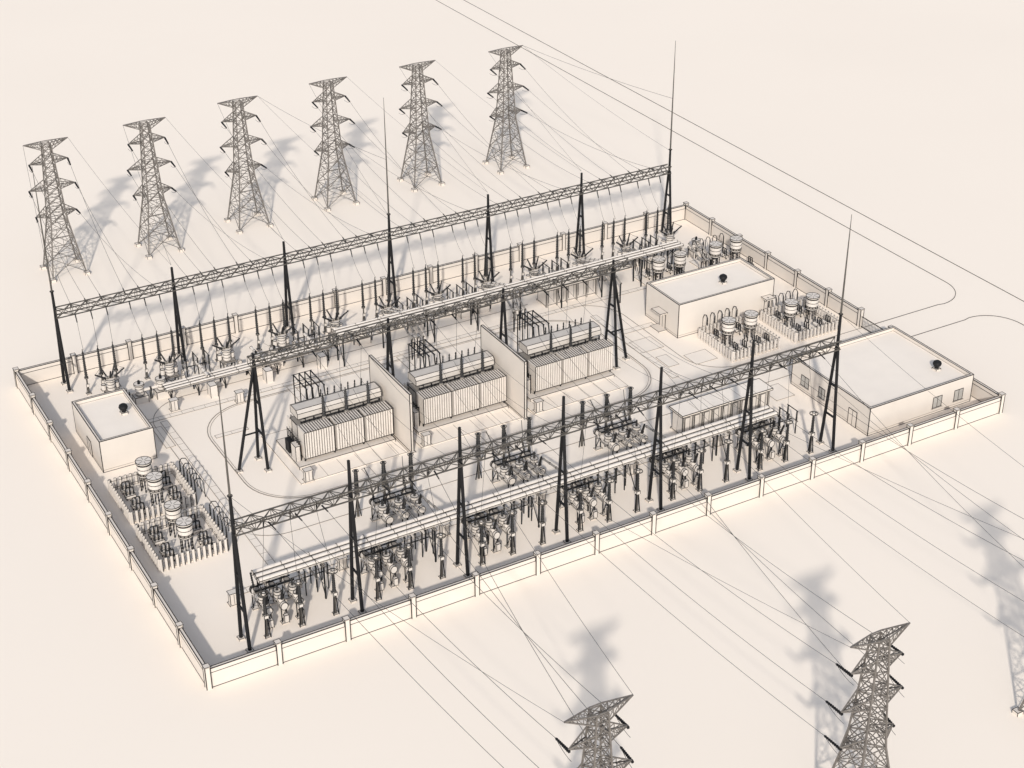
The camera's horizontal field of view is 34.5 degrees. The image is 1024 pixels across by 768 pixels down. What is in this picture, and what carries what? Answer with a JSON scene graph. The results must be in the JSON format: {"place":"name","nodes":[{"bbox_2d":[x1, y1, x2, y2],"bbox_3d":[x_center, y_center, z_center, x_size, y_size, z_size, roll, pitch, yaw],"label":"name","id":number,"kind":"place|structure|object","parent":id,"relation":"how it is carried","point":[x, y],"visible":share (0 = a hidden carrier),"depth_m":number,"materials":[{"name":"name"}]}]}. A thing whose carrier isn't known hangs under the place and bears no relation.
{"place":"outdoors","nodes":[
{"label":"outdoors","id":0,"kind":"place"},
{"bbox_2d":[153,304,860,535],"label":"yard road","id":1,"kind":"structure","parent":0,"point":[436,456],"depth_m":221.74,"materials":[{"name":"beige paint"}]},
{"bbox_2d":[0,0,1023,767],"bbox_3d":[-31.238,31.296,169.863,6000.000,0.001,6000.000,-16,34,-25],"label":"ground","id":2,"kind":"structure","parent":0,"point":[904,118],"depth_m":227.15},
{"bbox_2d":[23,137,90,282],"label":"transmission tower","id":3,"kind":"structure","parent":2,"relation":"on","point":[46,189],"depth_m":248.86,"materials":[{"name":"grey metal"}]},
{"bbox_2d":[23,138,170,347],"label":"overhead power line","id":4,"kind":"object","parent":3,"relation":"hanging from","point":[36,218],"visible":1,"depth_m":231.64,"materials":[{"name":"beige paint"}]},
{"bbox_2d":[82,343,120,395],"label":"surge arrester","id":5,"kind":"object","parent":2,"relation":"on","point":[100,371],"visible":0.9,"depth_m":221.07,"materials":[{"name":"black paint"}]},
{"bbox_2d":[95,364,126,392],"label":"circuit breaker","id":6,"kind":"object","parent":2,"relation":"on","point":[112,382],"visible":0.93,"depth_m":219.11,"materials":[{"name":"beige paint"}]},
{"bbox_2d":[71,388,156,472],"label":"walls","id":7,"kind":"structure","parent":2,"relation":"on","point":[119,451],"depth_m":206.00,"materials":[{"name":"beige paint"}]},
{"bbox_2d":[77,393,147,439],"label":"roof","id":8,"kind":"structure","parent":7,"relation":"on","point":[105,418],"depth_m":208.96,"materials":[{"name":"beige paint"}]},
{"bbox_2d":[129,380,151,404],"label":"current transformer","id":9,"kind":"object","parent":2,"relation":"on","point":[139,394],"visible":0.98,"depth_m":219.30,"materials":[{"name":"beige paint"}]},
{"bbox_2d":[123,117,184,259],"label":"transmission tower","id":10,"kind":"structure","parent":2,"relation":"on","point":[155,162],"depth_m":256.05,"materials":[{"name":"grey metal"}]},
{"bbox_2d":[125,117,282,320],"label":"overhead power line","id":11,"kind":"object","parent":10,"relation":"hanging from","point":[129,146],"visible":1,"depth_m":238.70,"materials":[{"name":"beige paint"}]},
{"bbox_2d":[107,456,205,524],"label":"shunt reactor compound","id":12,"kind":"object","parent":2,"relation":"on","point":[150,495],"visible":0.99,"depth_m":199.38,"materials":[{"name":"beige paint"}]},
{"bbox_2d":[141,327,178,379],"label":"surge arrester","id":13,"kind":"object","parent":2,"relation":"on","point":[146,377],"visible":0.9,"depth_m":224.56,"materials":[{"name":"black paint"}]},
{"bbox_2d":[150,374,172,399],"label":"current transformer","id":14,"kind":"object","parent":2,"relation":"on","point":[159,390],"visible":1,"depth_m":220.50,"materials":[{"name":"beige paint"}]},
{"bbox_2d":[154,349,185,384],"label":"circuit breaker","id":15,"kind":"object","parent":2,"relation":"on","point":[171,368],"visible":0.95,"depth_m":222.78,"materials":[{"name":"beige paint"}]},
{"bbox_2d":[135,499,229,571],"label":"shunt reactor compound","id":16,"kind":"object","parent":2,"relation":"on","point":[188,539],"visible":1,"depth_m":191.07,"materials":[{"name":"beige paint"}]},
{"bbox_2d":[181,349,210,376],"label":"disconnect switch","id":17,"kind":"object","parent":2,"relation":"on","point":[193,360],"visible":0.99,"depth_m":224.93,"materials":[{"name":"beige paint"}]},
{"bbox_2d":[198,313,232,364],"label":"surge arrester","id":18,"kind":"object","parent":2,"relation":"on","point":[215,337],"visible":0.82,"depth_m":228.00,"materials":[{"name":"black paint"}]},
{"bbox_2d":[212,334,241,370],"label":"circuit breaker","id":19,"kind":"object","parent":2,"relation":"on","point":[228,354],"visible":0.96,"depth_m":226.37,"materials":[{"name":"beige paint"}]},
{"bbox_2d":[218,96,272,233],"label":"transmission tower","id":20,"kind":"structure","parent":2,"relation":"on","point":[233,170],"depth_m":264.22,"materials":[{"name":"grey metal"}]},
{"bbox_2d":[217,103,386,293],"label":"overhead power line","id":21,"kind":"object","parent":20,"relation":"hanging from","point":[222,149],"visible":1,"depth_m":247.25,"materials":[{"name":"beige paint"}]},
{"bbox_2d":[162,332,331,397],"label":"gas insulated bus duct","id":22,"kind":"object","parent":2,"relation":"on","point":[212,386],"visible":0.81,"depth_m":223.68,"materials":[{"name":"white metal"}]},
{"bbox_2d":[258,590,271,638],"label":"voltage transformer","id":23,"kind":"object","parent":2,"relation":"on","point":[265,616],"visible":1,"depth_m":175.36,"materials":[{"name":"black paint"}]},
{"bbox_2d":[254,300,286,350],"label":"surge arrester","id":24,"kind":"object","parent":2,"relation":"on","point":[258,348],"visible":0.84,"depth_m":231.59,"materials":[{"name":"black paint"}]},
{"bbox_2d":[249,572,304,629],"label":"gas insulated switchgear","id":25,"kind":"object","parent":2,"relation":"on","point":[277,593],"visible":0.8,"depth_m":179.12,"materials":[{"name":"beige paint"}]},
{"bbox_2d":[267,320,296,353],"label":"circuit breaker","id":26,"kind":"object","parent":2,"relation":"on","point":[281,336],"visible":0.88,"depth_m":229.69,"materials":[{"name":"beige paint"}]},
{"bbox_2d":[293,579,305,627],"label":"voltage transformer","id":27,"kind":"object","parent":2,"relation":"on","point":[300,605],"visible":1,"depth_m":177.19,"materials":[{"name":"black paint"}]},
{"bbox_2d":[297,562,328,595],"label":"disconnect switch","id":28,"kind":"object","parent":2,"relation":"on","point":[310,575],"visible":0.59,"depth_m":183.35,"materials":[{"name":"beige paint"}]},
{"bbox_2d":[308,289,338,336],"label":"surge arrester","id":29,"kind":"object","parent":2,"relation":"on","point":[323,308],"visible":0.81,"depth_m":235.00,"materials":[{"name":"black paint"}]},
{"bbox_2d":[328,568,339,615],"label":"voltage transformer","id":30,"kind":"object","parent":2,"relation":"on","point":[335,612],"visible":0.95,"depth_m":178.86,"materials":[{"name":"black paint"}]},
{"bbox_2d":[261,370,407,484],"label":"power transformer","id":31,"kind":"object","parent":2,"relation":"on","point":[311,435],"visible":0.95,"depth_m":207.93,"materials":[{"name":"beige paint"}]},
{"bbox_2d":[309,76,359,210],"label":"transmission tower","id":32,"kind":"structure","parent":2,"relation":"on","point":[325,126],"depth_m":271.84,"materials":[{"name":"grey metal"}]},
{"bbox_2d":[310,77,486,265],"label":"overhead power line","id":33,"kind":"object","parent":32,"relation":"hanging from","point":[313,129],"visible":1,"depth_m":253.37,"materials":[{"name":"beige paint"}]},
{"bbox_2d":[320,307,352,346],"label":"circuit breaker","id":34,"kind":"object","parent":2,"relation":"on","point":[335,321],"visible":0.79,"depth_m":233.21,"materials":[{"name":"beige paint"}]},
{"bbox_2d":[32,41,675,392],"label":"lightning mast gantry","id":35,"kind":"object","parent":2,"relation":"on","point":[173,283],"visible":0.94,"depth_m":236.19,"materials":[{"name":"black metal"}]},
{"bbox_2d":[361,274,390,321],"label":"surge arrester","id":36,"kind":"object","parent":2,"relation":"on","point":[375,301],"visible":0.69,"depth_m":238.54,"materials":[{"name":"black paint"}]},
{"bbox_2d":[371,554,381,600],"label":"voltage transformer","id":37,"kind":"object","parent":2,"relation":"on","point":[377,580],"visible":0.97,"depth_m":181.07,"materials":[{"name":"black paint"}]},
{"bbox_2d":[380,461,387,503],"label":"surge arrester","id":38,"kind":"object","parent":2,"relation":"on","point":[382,463],"visible":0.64,"depth_m":195.56,"materials":[{"name":"black paint"}]},
{"bbox_2d":[322,331,665,520],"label":"bus connection","id":39,"kind":"object","parent":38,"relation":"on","point":[514,469],"visible":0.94,"depth_m":200.91,"materials":[{"name":"beige paint"}]},
{"bbox_2d":[358,540,412,591],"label":"gas insulated switchgear","id":40,"kind":"object","parent":2,"relation":"on","point":[388,561],"visible":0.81,"depth_m":184.62,"materials":[{"name":"beige paint"}]},
{"bbox_2d":[374,294,402,331],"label":"circuit breaker","id":41,"kind":"object","parent":2,"relation":"on","point":[385,307],"visible":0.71,"depth_m":236.72,"materials":[{"name":"beige paint"}]},
{"bbox_2d":[369,355,415,452],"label":"fire wall","id":42,"kind":"structure","parent":2,"relation":"on","point":[400,403],"depth_m":209.64,"materials":[{"name":"beige paint"}]},
{"bbox_2d":[369,476,425,526],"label":"gas insulated switchgear","id":43,"kind":"object","parent":2,"relation":"on","point":[413,497],"visible":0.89,"depth_m":194.03,"materials":[{"name":"beige paint"}]},
{"bbox_2d":[404,543,413,589],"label":"voltage transformer","id":44,"kind":"object","parent":2,"relation":"on","point":[409,567],"visible":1,"depth_m":182.78,"materials":[{"name":"black paint"}]},
{"bbox_2d":[403,528,433,560],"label":"disconnect switch","id":45,"kind":"object","parent":2,"relation":"on","point":[419,540],"visible":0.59,"depth_m":188.97,"materials":[{"name":"beige paint"}]},
{"bbox_2d":[397,60,444,191],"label":"transmission tower","id":46,"kind":"structure","parent":2,"relation":"on","point":[419,67],"depth_m":278.86,"materials":[{"name":"grey metal"}]},
{"bbox_2d":[399,60,576,242],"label":"overhead power line","id":47,"kind":"object","parent":46,"relation":"hanging from","point":[403,86],"visible":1,"depth_m":260.85,"materials":[{"name":"beige paint"}]},
{"bbox_2d":[411,263,439,308],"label":"surge arrester","id":48,"kind":"object","parent":2,"relation":"on","point":[426,288],"visible":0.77,"depth_m":242.02,"materials":[{"name":"black paint"}]},
{"bbox_2d":[235,257,632,472],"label":"busbar gantry","id":49,"kind":"object","parent":2,"relation":"on","point":[254,382],"visible":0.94,"depth_m":209.21,"materials":[{"name":"grey metal"}]},
{"bbox_2d":[426,281,452,319],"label":"circuit breaker","id":50,"kind":"object","parent":2,"relation":"on","point":[438,294],"visible":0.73,"depth_m":240.24,"materials":[{"name":"beige paint"}]},
{"bbox_2d":[436,532,445,579],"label":"voltage transformer","id":51,"kind":"object","parent":2,"relation":"on","point":[441,556],"visible":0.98,"depth_m":184.51,"materials":[{"name":"black paint"}]},
{"bbox_2d":[404,339,521,448],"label":"power transformer","id":52,"kind":"object","parent":2,"relation":"on","point":[437,401],"visible":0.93,"depth_m":215.00,"materials":[{"name":"beige paint"}]},
{"bbox_2d":[148,285,794,593],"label":"cable trench cover","id":53,"kind":"object","parent":2,"relation":"on","point":[644,346],"visible":0.56,"depth_m":219.44,"materials":[{"name":"beige paint"}]},
{"bbox_2d":[461,249,487,295],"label":"surge arrester","id":54,"kind":"object","parent":2,"relation":"on","point":[462,275],"visible":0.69,"depth_m":245.57,"materials":[{"name":"black paint"}]},
{"bbox_2d":[476,519,485,565],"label":"voltage transformer","id":55,"kind":"object","parent":2,"relation":"on","point":[481,543],"visible":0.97,"depth_m":186.73,"materials":[{"name":"black paint"}]},
{"bbox_2d":[461,507,513,556],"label":"gas insulated switchgear","id":56,"kind":"object","parent":2,"relation":"on","point":[489,526],"visible":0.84,"depth_m":190.16,"materials":[{"name":"beige paint"}]},
{"bbox_2d":[480,325,527,419],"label":"fire wall","id":57,"kind":"structure","parent":2,"relation":"on","point":[509,362],"depth_m":216.73,"materials":[{"name":"beige paint"}]},
{"bbox_2d":[483,45,529,174],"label":"transmission tower","id":58,"kind":"structure","parent":2,"relation":"on","point":[496,115],"depth_m":285.50,"materials":[{"name":"grey metal"}]},
{"bbox_2d":[487,48,669,221],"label":"overhead power line","id":59,"kind":"object","parent":58,"relation":"hanging from","point":[575,139],"visible":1,"depth_m":268.01,"materials":[{"name":"beige paint"}]},
{"bbox_2d":[12,201,1005,689],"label":"perimeter wall","id":60,"kind":"structure","parent":2,"relation":"on","point":[346,627],"depth_m":205.49,"materials":[{"name":"beige paint"}]},
{"bbox_2d":[507,509,516,555],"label":"voltage transformer","id":61,"kind":"object","parent":2,"relation":"on","point":[512,533],"visible":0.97,"depth_m":188.43,"materials":[{"name":"black paint"}]},
{"bbox_2d":[251,405,777,605],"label":"gas insulated bus duct","id":62,"kind":"object","parent":2,"relation":"on","point":[367,540],"visible":0.91,"depth_m":191.01,"materials":[{"name":"white metal"}]},
{"bbox_2d":[502,496,532,523],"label":"disconnect switch","id":63,"kind":"object","parent":2,"relation":"on","point":[521,507],"visible":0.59,"depth_m":194.88,"materials":[{"name":"beige paint"}]},
{"bbox_2d":[490,442,545,487],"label":"gas insulated switchgear","id":64,"kind":"object","parent":2,"relation":"on","point":[502,470],"visible":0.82,"depth_m":201.04,"materials":[{"name":"beige paint"}]},
{"bbox_2d":[328,240,711,366],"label":"gas insulated bus duct","id":65,"kind":"object","parent":2,"relation":"on","point":[635,254],"visible":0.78,"depth_m":238.64,"materials":[{"name":"white metal"}]},
{"bbox_2d":[508,239,535,283],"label":"surge arrester","id":66,"kind":"object","parent":2,"relation":"on","point":[522,263],"visible":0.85,"depth_m":249.18,"materials":[{"name":"beige paint"}]},
{"bbox_2d":[521,256,546,294],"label":"circuit breaker","id":67,"kind":"object","parent":2,"relation":"on","point":[535,269],"visible":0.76,"depth_m":247.26,"materials":[{"name":"beige paint"}]},
{"bbox_2d":[217,214,851,652],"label":"lightning mast gantry","id":68,"kind":"object","parent":2,"relation":"on","point":[459,456],"visible":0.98,"depth_m":184.69,"materials":[{"name":"black metal"}]},
{"bbox_2d":[264,274,720,465],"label":"strung busbar wires","id":69,"kind":"object","parent":68,"relation":"attached to","point":[431,320],"visible":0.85,"depth_m":205.86,"materials":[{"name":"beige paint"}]},
{"bbox_2d":[538,499,546,545],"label":"voltage transformer","id":70,"kind":"object","parent":2,"relation":"on","point":[542,523],"visible":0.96,"depth_m":190.22,"materials":[{"name":"black paint"}]},
{"bbox_2d":[536,270,599,307],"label":"capacitor cabinet house","id":71,"kind":"structure","parent":2,"relation":"on","point":[578,290],"depth_m":244.80,"materials":[{"name":"beige paint"}]},
{"bbox_2d":[555,226,580,270],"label":"surge arrester","id":72,"kind":"object","parent":2,"relation":"on","point":[568,250],"visible":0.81,"depth_m":252.60,"materials":[{"name":"beige paint"}]},
{"bbox_2d":[517,310,627,414],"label":"power transformer","id":73,"kind":"object","parent":2,"relation":"on","point":[534,353],"visible":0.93,"depth_m":222.20,"materials":[{"name":"beige paint"}]},
{"bbox_2d":[576,487,585,532],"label":"voltage transformer","id":74,"kind":"object","parent":2,"relation":"on","point":[580,510],"visible":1,"depth_m":192.38,"materials":[{"name":"black paint"}]},
{"bbox_2d":[559,476,607,524],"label":"gas insulated switchgear","id":75,"kind":"object","parent":2,"relation":"on","point":[587,495],"visible":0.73,"depth_m":195.74,"materials":[{"name":"beige paint"}]},
{"bbox_2d":[564,694,633,767],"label":"transmission tower","id":76,"kind":"structure","parent":2,"relation":"on","point":[603,712],"depth_m":136.24,"materials":[{"name":"grey metal"}]},
{"bbox_2d":[232,431,631,767],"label":"overhead power line","id":77,"kind":"object","parent":76,"relation":"hanging from","point":[626,754],"visible":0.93,"depth_m":156.53,"materials":[{"name":"beige paint"}]},
{"bbox_2d":[605,477,614,522],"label":"voltage transformer","id":78,"kind":"object","parent":2,"relation":"on","point":[608,502],"visible":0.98,"depth_m":194.15,"materials":[{"name":"beige paint"}]},
{"bbox_2d":[596,465,626,493],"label":"disconnect switch","id":79,"kind":"object","parent":2,"relation":"on","point":[613,477],"visible":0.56,"depth_m":200.39,"materials":[{"name":"beige paint"}]},
{"bbox_2d":[600,218,625,258],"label":"surge arrester","id":80,"kind":"object","parent":2,"relation":"on","point":[613,239],"visible":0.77,"depth_m":256.25,"materials":[{"name":"beige paint"}]},
{"bbox_2d":[593,410,647,453],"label":"gas insulated switchgear","id":81,"kind":"object","parent":2,"relation":"on","point":[622,431],"visible":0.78,"depth_m":207.53,"materials":[{"name":"beige paint"}]},
{"bbox_2d":[616,233,638,270],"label":"circuit breaker","id":82,"kind":"object","parent":2,"relation":"on","point":[626,246],"visible":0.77,"depth_m":254.35,"materials":[{"name":"beige paint"}]},
{"bbox_2d":[633,468,642,512],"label":"voltage transformer","id":83,"kind":"object","parent":2,"relation":"on","point":[637,491],"visible":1,"depth_m":195.85,"materials":[{"name":"beige paint"}]},
{"bbox_2d":[643,204,669,248],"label":"surge arrester","id":84,"kind":"object","parent":2,"relation":"on","point":[656,231],"visible":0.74,"depth_m":259.69,"materials":[{"name":"beige paint"}]},
{"bbox_2d":[634,250,686,284],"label":"shunt reactor compound","id":85,"kind":"structure","parent":2,"relation":"on","point":[659,270],"depth_m":250.44,"materials":[{"name":"beige paint"}]},
{"bbox_2d":[657,222,681,258],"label":"circuit breaker","id":86,"kind":"object","parent":2,"relation":"on","point":[669,236],"visible":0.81,"depth_m":257.88,"materials":[{"name":"beige paint"}]},
{"bbox_2d":[649,447,698,493],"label":"gas insulated switchgear","id":87,"kind":"object","parent":2,"relation":"on","point":[689,461],"visible":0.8,"depth_m":201.50,"materials":[{"name":"beige paint"}]},
{"bbox_2d":[645,257,774,337],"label":"walls","id":88,"kind":"structure","parent":2,"relation":"on","point":[684,319],"depth_m":237.42,"materials":[{"name":"beige paint"}]},
{"bbox_2d":[654,262,766,302],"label":"roof","id":89,"kind":"structure","parent":88,"relation":"on","point":[695,286],"depth_m":239.93,"materials":[{"name":"beige paint"}]},
{"bbox_2d":[650,294,775,332],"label":"door canopy","id":90,"kind":"object","parent":88,"relation":"attached to","point":[659,311],"visible":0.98,"depth_m":237.52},
{"bbox_2d":[689,233,757,267],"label":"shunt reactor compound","id":91,"kind":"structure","parent":2,"relation":"on","point":[716,254],"depth_m":254.85,"materials":[{"name":"beige paint"}]},
{"bbox_2d":[698,306,779,362],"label":"shunt reactor compound","id":92,"kind":"object","parent":2,"relation":"on","point":[730,340],"visible":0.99,"depth_m":232.59,"materials":[{"name":"beige paint"}]},
{"bbox_2d":[735,420,785,464],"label":"gas insulated switchgear","id":93,"kind":"object","parent":2,"relation":"on","point":[768,441],"visible":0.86,"depth_m":207.14,"materials":[{"name":"beige paint"}]},
{"bbox_2d":[760,289,838,343],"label":"shunt reactor compound","id":94,"kind":"object","parent":2,"relation":"on","point":[794,323],"visible":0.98,"depth_m":237.33,"materials":[{"name":"beige paint"}]},
{"bbox_2d":[832,622,909,767],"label":"transmission tower","id":95,"kind":"structure","parent":2,"relation":"on","point":[874,688],"depth_m":146.58,"materials":[{"name":"grey metal"}]},
{"bbox_2d":[461,369,908,758],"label":"overhead power line","id":96,"kind":"object","parent":95,"relation":"hanging from","point":[848,673],"visible":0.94,"depth_m":162.99,"materials":[{"name":"beige paint"}]},
{"bbox_2d":[791,326,973,435],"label":"walls","id":97,"kind":"structure","parent":2,"relation":"on","point":[902,410],"depth_m":215.78,"materials":[{"name":"beige paint"}]},
{"bbox_2d":[799,374,963,409],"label":"windows","id":98,"kind":"structure","parent":97,"relation":"attached to","point":[958,394],"depth_m":218.09,"materials":[{"name":"beige glass"}]},
{"bbox_2d":[802,331,965,406],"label":"roof","id":99,"kind":"structure","parent":97,"relation":"on","point":[870,374],"depth_m":220.15,"materials":[{"name":"beige paint"}]},
{"bbox_2d":[1012,699,1023,716],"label":"transmission tower","id":100,"kind":"structure","parent":2,"relation":"on","point":[1017,711],"depth_m":165.75,"materials":[{"name":"beige paint"}]},
{"bbox_2d":[667,315,1023,636],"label":"overhead power line","id":101,"kind":"object","parent":100,"relation":"hanging from","point":[864,469],"visible":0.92,"depth_m":179.88,"materials":[{"name":"beige paint"}]},
{"bbox_2d":[669,378,772,433],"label":"capacitor cabinet house","id":102,"kind":"structure","parent":0,"point":[690,416],"depth_m":213.68,"materials":[{"name":"beige paint"}]},
{"bbox_2d":[436,0,1023,336],"bbox_3d":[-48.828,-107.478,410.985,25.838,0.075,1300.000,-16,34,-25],"label":"access road","id":103,"kind":"structure","parent":0,"point":[984,297],"depth_m":276.32,"materials":[{"name":"beige paint"}]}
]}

